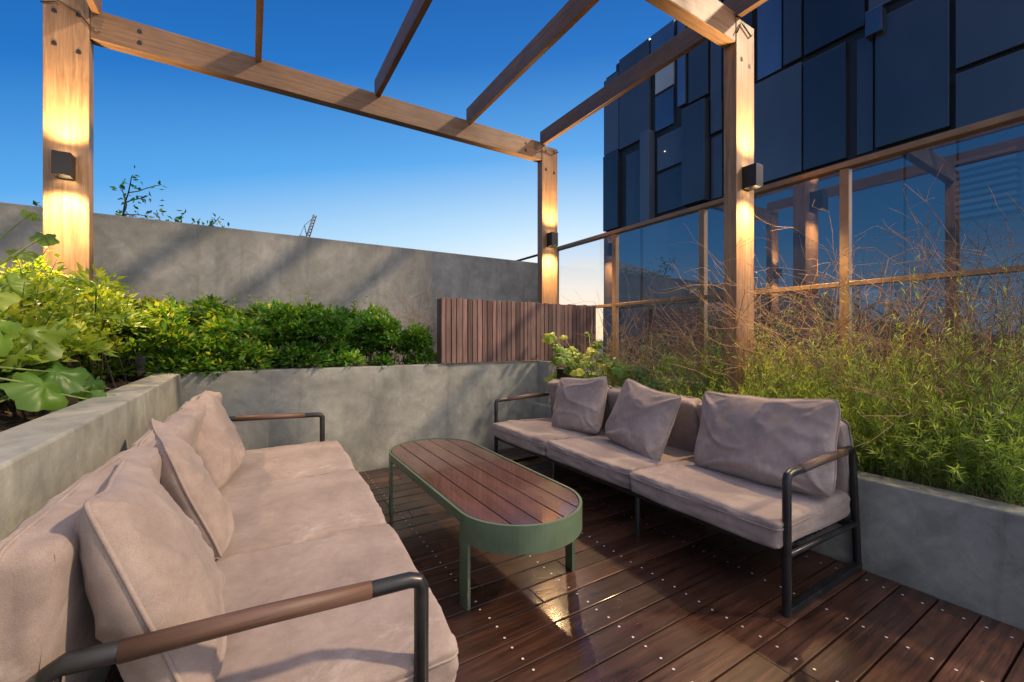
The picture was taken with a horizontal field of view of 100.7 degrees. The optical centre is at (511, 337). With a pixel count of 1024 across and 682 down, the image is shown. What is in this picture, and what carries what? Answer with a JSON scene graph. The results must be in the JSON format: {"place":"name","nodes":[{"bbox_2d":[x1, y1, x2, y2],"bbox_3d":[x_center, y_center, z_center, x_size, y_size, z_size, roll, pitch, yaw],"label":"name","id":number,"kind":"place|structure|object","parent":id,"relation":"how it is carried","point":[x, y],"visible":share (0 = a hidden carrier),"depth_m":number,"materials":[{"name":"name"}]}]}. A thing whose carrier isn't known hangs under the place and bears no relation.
{"place":"outdoors","nodes":[
{"label":"outdoors","id":0,"kind":"place"},
{"bbox_2d":[0,371,164,431],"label":"planter soil","id":1,"kind":"structure","parent":0,"point":[7,421],"depth_m":2.04,"materials":[{"name":"brown soil"}]},
{"bbox_2d":[0,209,115,411],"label":"squash vine","id":2,"kind":"object","parent":1,"relation":"on","point":[53,385],"visible":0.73,"depth_m":1.83,"materials":[{"name":"green plant"}]},
{"bbox_2d":[0,246,143,421],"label":"planter shrub","id":3,"kind":"object","parent":1,"relation":"on","point":[76,316],"visible":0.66,"depth_m":2.31,"materials":[{"name":"green plant"}]},
{"bbox_2d":[3,266,438,382],"bbox_3d":[-2.849,-0.130,3.640,4.567,0.977,1.150,0,0,-32],"label":"hedge shrub","id":4,"kind":"object","parent":1,"relation":"on","point":[217,341],"visible":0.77,"depth_m":3.71,"materials":[{"name":"green plant"}]},
{"bbox_2d":[0,0,675,340],"label":"sky","id":5,"kind":"structure","parent":0,"point":[255,159],"materials":[{"name":"blue"}]},
{"bbox_2d":[105,447,1023,681],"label":"timber deck","id":6,"kind":"structure","parent":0,"point":[551,628],"depth_m":1.93,"materials":[{"name":"brown wood"}]},
{"bbox_2d":[0,391,458,681],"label":"outdoor sofa","id":7,"kind":"object","parent":6,"relation":"on","point":[325,580],"visible":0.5,"depth_m":1.15,"materials":[{"name":"fabric"}]},
{"bbox_2d":[74,459,226,681],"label":"throw pillow","id":8,"kind":"object","parent":7,"relation":"on","point":[146,556],"visible":0.93,"depth_m":0.89,"materials":[{"name":"beige fabric"}]},
{"bbox_2d":[145,418,234,557],"bbox_3d":[-1.304,0.586,1.689,0.538,0.490,0.203,5,24,45],"label":"throw pillow","id":9,"kind":"object","parent":7,"relation":"on","point":[187,483],"visible":0.77,"depth_m":1.53,"materials":[{"name":"beige fabric"}]},
{"bbox_2d":[187,390,244,489],"bbox_3d":[-1.737,0.585,2.456,0.201,0.492,0.539,-23,15,-16],"label":"throw pillow","id":10,"kind":"object","parent":7,"relation":"on","point":[220,449],"visible":0.67,"depth_m":2.36,"materials":[{"name":"beige fabric"}]},
{"bbox_2d":[389,438,581,610],"bbox_3d":[-0.273,1.034,2.658,0.650,0.432,1.800,0,0,-32],"label":"outdoor coffee table","id":11,"kind":"object","parent":6,"relation":"on","point":[489,500],"visible":1,"depth_m":2.20,"materials":[{"name":"brown wood"}]},
{"bbox_2d":[492,379,861,617],"bbox_3d":[0.857,0.835,3.233,0.908,0.832,2.691,0,0,-32],"label":"outdoor sofa","id":12,"kind":"object","parent":6,"relation":"on","point":[782,521],"visible":0.57,"depth_m":2.30,"materials":[{"name":"fabric"}]},
{"bbox_2d":[551,376,607,432],"bbox_3d":[0.598,0.595,3.825,0.202,0.500,0.594,22,-19,-34],"label":"throw pillow","id":13,"kind":"object","parent":12,"relation":"on","point":[579,404],"visible":0.93,"depth_m":3.71,"materials":[{"name":"grey fabric"}]},
{"bbox_2d":[605,378,681,460],"bbox_3d":[0.956,0.594,3.154,0.202,0.508,0.616,22,-2,-24],"label":"throw pillow","id":14,"kind":"object","parent":12,"relation":"on","point":[641,419],"visible":0.92,"depth_m":3.02,"materials":[{"name":"grey fabric"}]},
{"bbox_2d":[694,391,840,497],"bbox_3d":[1.443,0.579,2.479,0.210,0.510,0.770,21,-14,-32],"label":"throw pillow","id":15,"kind":"object","parent":12,"relation":"on","point":[767,441],"visible":0.94,"depth_m":2.36,"materials":[{"name":"grey fabric"}]},
{"bbox_2d":[367,475,1012,681],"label":"deck screws","id":16,"kind":"object","parent":6,"relation":"on","point":[686,594],"visible":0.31,"depth_m":1.95,"materials":[{"name":"metal"}]},
{"bbox_2d":[559,341,602,371],"bbox_3d":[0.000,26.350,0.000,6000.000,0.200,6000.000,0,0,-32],"label":"ground","id":17,"kind":"structure","parent":0,"point":[599,351],"depth_m":529.11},
{"bbox_2d":[299,214,316,236],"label":"tower crane","id":18,"kind":"object","parent":17,"relation":"on","point":[310,225],"visible":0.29,"depth_m":150.64,"materials":[{"name":"metal"}]},
{"bbox_2d":[603,0,1023,411],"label":"apartment tower","id":19,"kind":"structure","parent":0,"point":[837,81],"depth_m":7.65,"materials":[{"name":"glass"}]},
{"bbox_2d":[862,462,1023,506],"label":"planter soil","id":20,"kind":"structure","parent":0,"point":[985,496],"depth_m":2.28,"materials":[{"name":"brown soil"}]},
{"bbox_2d":[40,0,766,394],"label":"pergola","id":21,"kind":"object","parent":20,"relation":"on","point":[76,32],"visible":0.84,"depth_m":3.35,"materials":[{"name":"brown wood"}]},
{"bbox_2d":[51,150,75,179],"bbox_3d":[-3.298,-1.270,3.123,0.100,0.170,0.109,0,0,-32],"label":"up down wall light","id":22,"kind":"object","parent":21,"relation":"attached to","point":[63,164],"visible":1,"depth_m":3.09,"materials":[{"name":"brown metal"}]},
{"bbox_2d":[547,232,557,246],"bbox_3d":[0.522,-1.270,5.482,0.100,0.170,0.109,0,0,-32],"label":"up down wall light","id":23,"kind":"object","parent":21,"relation":"attached to","point":[552,239],"visible":1,"depth_m":5.45,"materials":[{"name":"brown metal"}]},
{"bbox_2d":[742,163,762,190],"bbox_3d":[1.870,-1.250,3.300,0.100,0.170,0.109,0,0,-32],"label":"up down wall light","id":24,"kind":"object","parent":21,"relation":"attached to","point":[752,176],"visible":1,"depth_m":3.27,"materials":[{"name":"brown metal"}]},
{"bbox_2d":[541,332,622,381],"bbox_3d":[0.797,0.362,4.706,0.792,0.882,0.805,0,0,-32],"label":"hydrangea","id":25,"kind":"object","parent":20,"relation":"on","point":[560,357],"visible":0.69,"depth_m":4.71,"materials":[{"name":"green plant"}]},
{"bbox_2d":[604,353,686,390],"bbox_3d":[1.277,0.473,4.143,0.667,0.659,0.612,0,0,-32],"label":"broadleaf plant","id":26,"kind":"object","parent":20,"relation":"on","point":[621,373],"visible":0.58,"depth_m":4.04,"materials":[{"name":"green plant"}]},
{"bbox_2d":[558,341,754,399],"bbox_3d":[1.216,0.410,4.002,0.820,0.842,1.950,0,0,-32],"label":"trailing herb","id":27,"kind":"object","parent":20,"relation":"on","point":[663,380],"visible":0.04,"depth_m":3.87,"materials":[{"name":"green plant"}]},
{"bbox_2d":[561,275,779,396],"bbox_3d":[1.287,0.045,4.267,1.837,1.572,2.372,0,0,-32],"label":"dry perennial","id":28,"kind":"object","parent":20,"relation":"on","point":[641,358],"visible":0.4,"depth_m":4.17,"materials":[{"name":"brown plant"}]},
{"bbox_2d":[620,174,1023,506],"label":"ornamental grass","id":29,"kind":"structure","parent":20,"relation":"on","point":[946,447],"depth_m":2.40,"materials":[{"name":"green plant"}]},
{"bbox_3d":[-2.957,13.810,2.875,9.990,24.880,20.000,0,0,-32],"label":"terrace building slab","id":30,"kind":"object","parent":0,"visible":0},
{"bbox_2d":[0,373,180,681],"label":"planter wall","id":31,"kind":"structure","parent":30,"relation":"on","point":[44,459],"depth_m":1.33,"materials":[{"name":"concrete"}]},
{"bbox_2d":[33,165,229,226],"bbox_3d":[-5.502,-0.374,5.892,3.336,3.496,2.270,0,0,-32],"label":"rooftop tree","id":32,"kind":"object","parent":30,"relation":"on","point":[133,199],"visible":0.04,"depth_m":5.48,"materials":[{"name":"green plant"}]},
{"bbox_2d":[0,202,537,375],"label":"parapet wall","id":33,"kind":"structure","parent":30,"relation":"on","point":[149,258],"depth_m":4.63,"materials":[{"name":"concrete"}]},
{"bbox_2d":[155,360,544,471],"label":"back planter wall","id":34,"kind":"structure","parent":30,"relation":"on","point":[373,415],"depth_m":4.03,"materials":[{"name":"concrete"}]},
{"bbox_2d":[437,297,595,363],"bbox_3d":[0.146,-0.079,4.981,2.123,0.687,0.139,0,0,-32],"label":"timber batten screen","id":35,"kind":"object","parent":34,"relation":"on","point":[471,331],"visible":0.86,"depth_m":4.77,"materials":[{"name":"brown wood"}]},
{"bbox_2d":[516,109,1023,392],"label":"glass fence","id":36,"kind":"object","parent":30,"relation":"on","point":[845,168],"visible":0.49,"depth_m":3.25,"materials":[{"name":"brown metal"}]},
{"bbox_2d":[532,402,1023,629],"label":"planter wall","id":37,"kind":"structure","parent":30,"relation":"on","point":[966,551],"depth_m":2.04,"materials":[{"name":"concrete"}]},
{"bbox_2d":[538,361,556,403],"bbox_3d":[0.411,0.521,4.968,0.120,0.497,0.222,0,0,-32],"label":"corner return","id":38,"kind":"object","parent":37,"relation":"on","point":[546,369],"visible":0.65,"depth_m":4.91,"materials":[{"name":"concrete"}]},
{"bbox_2d":[557,368,1023,482],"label":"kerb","id":39,"kind":"structure","parent":30,"relation":"on","point":[560,373],"depth_m":4.11,"materials":[{"name":"concrete"}]},
{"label":"planter soil","id":40,"kind":"structure","parent":0,"visible":0},
{"bbox_2d":[367,247,452,364],"bbox_3d":[-1.155,-0.353,4.886,1.058,1.408,1.366,0,0,-20],"label":"dry shrub","id":41,"kind":"object","parent":40,"relation":"on","point":[419,323],"visible":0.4,"depth_m":4.63,"materials":[{"name":"green plant"}]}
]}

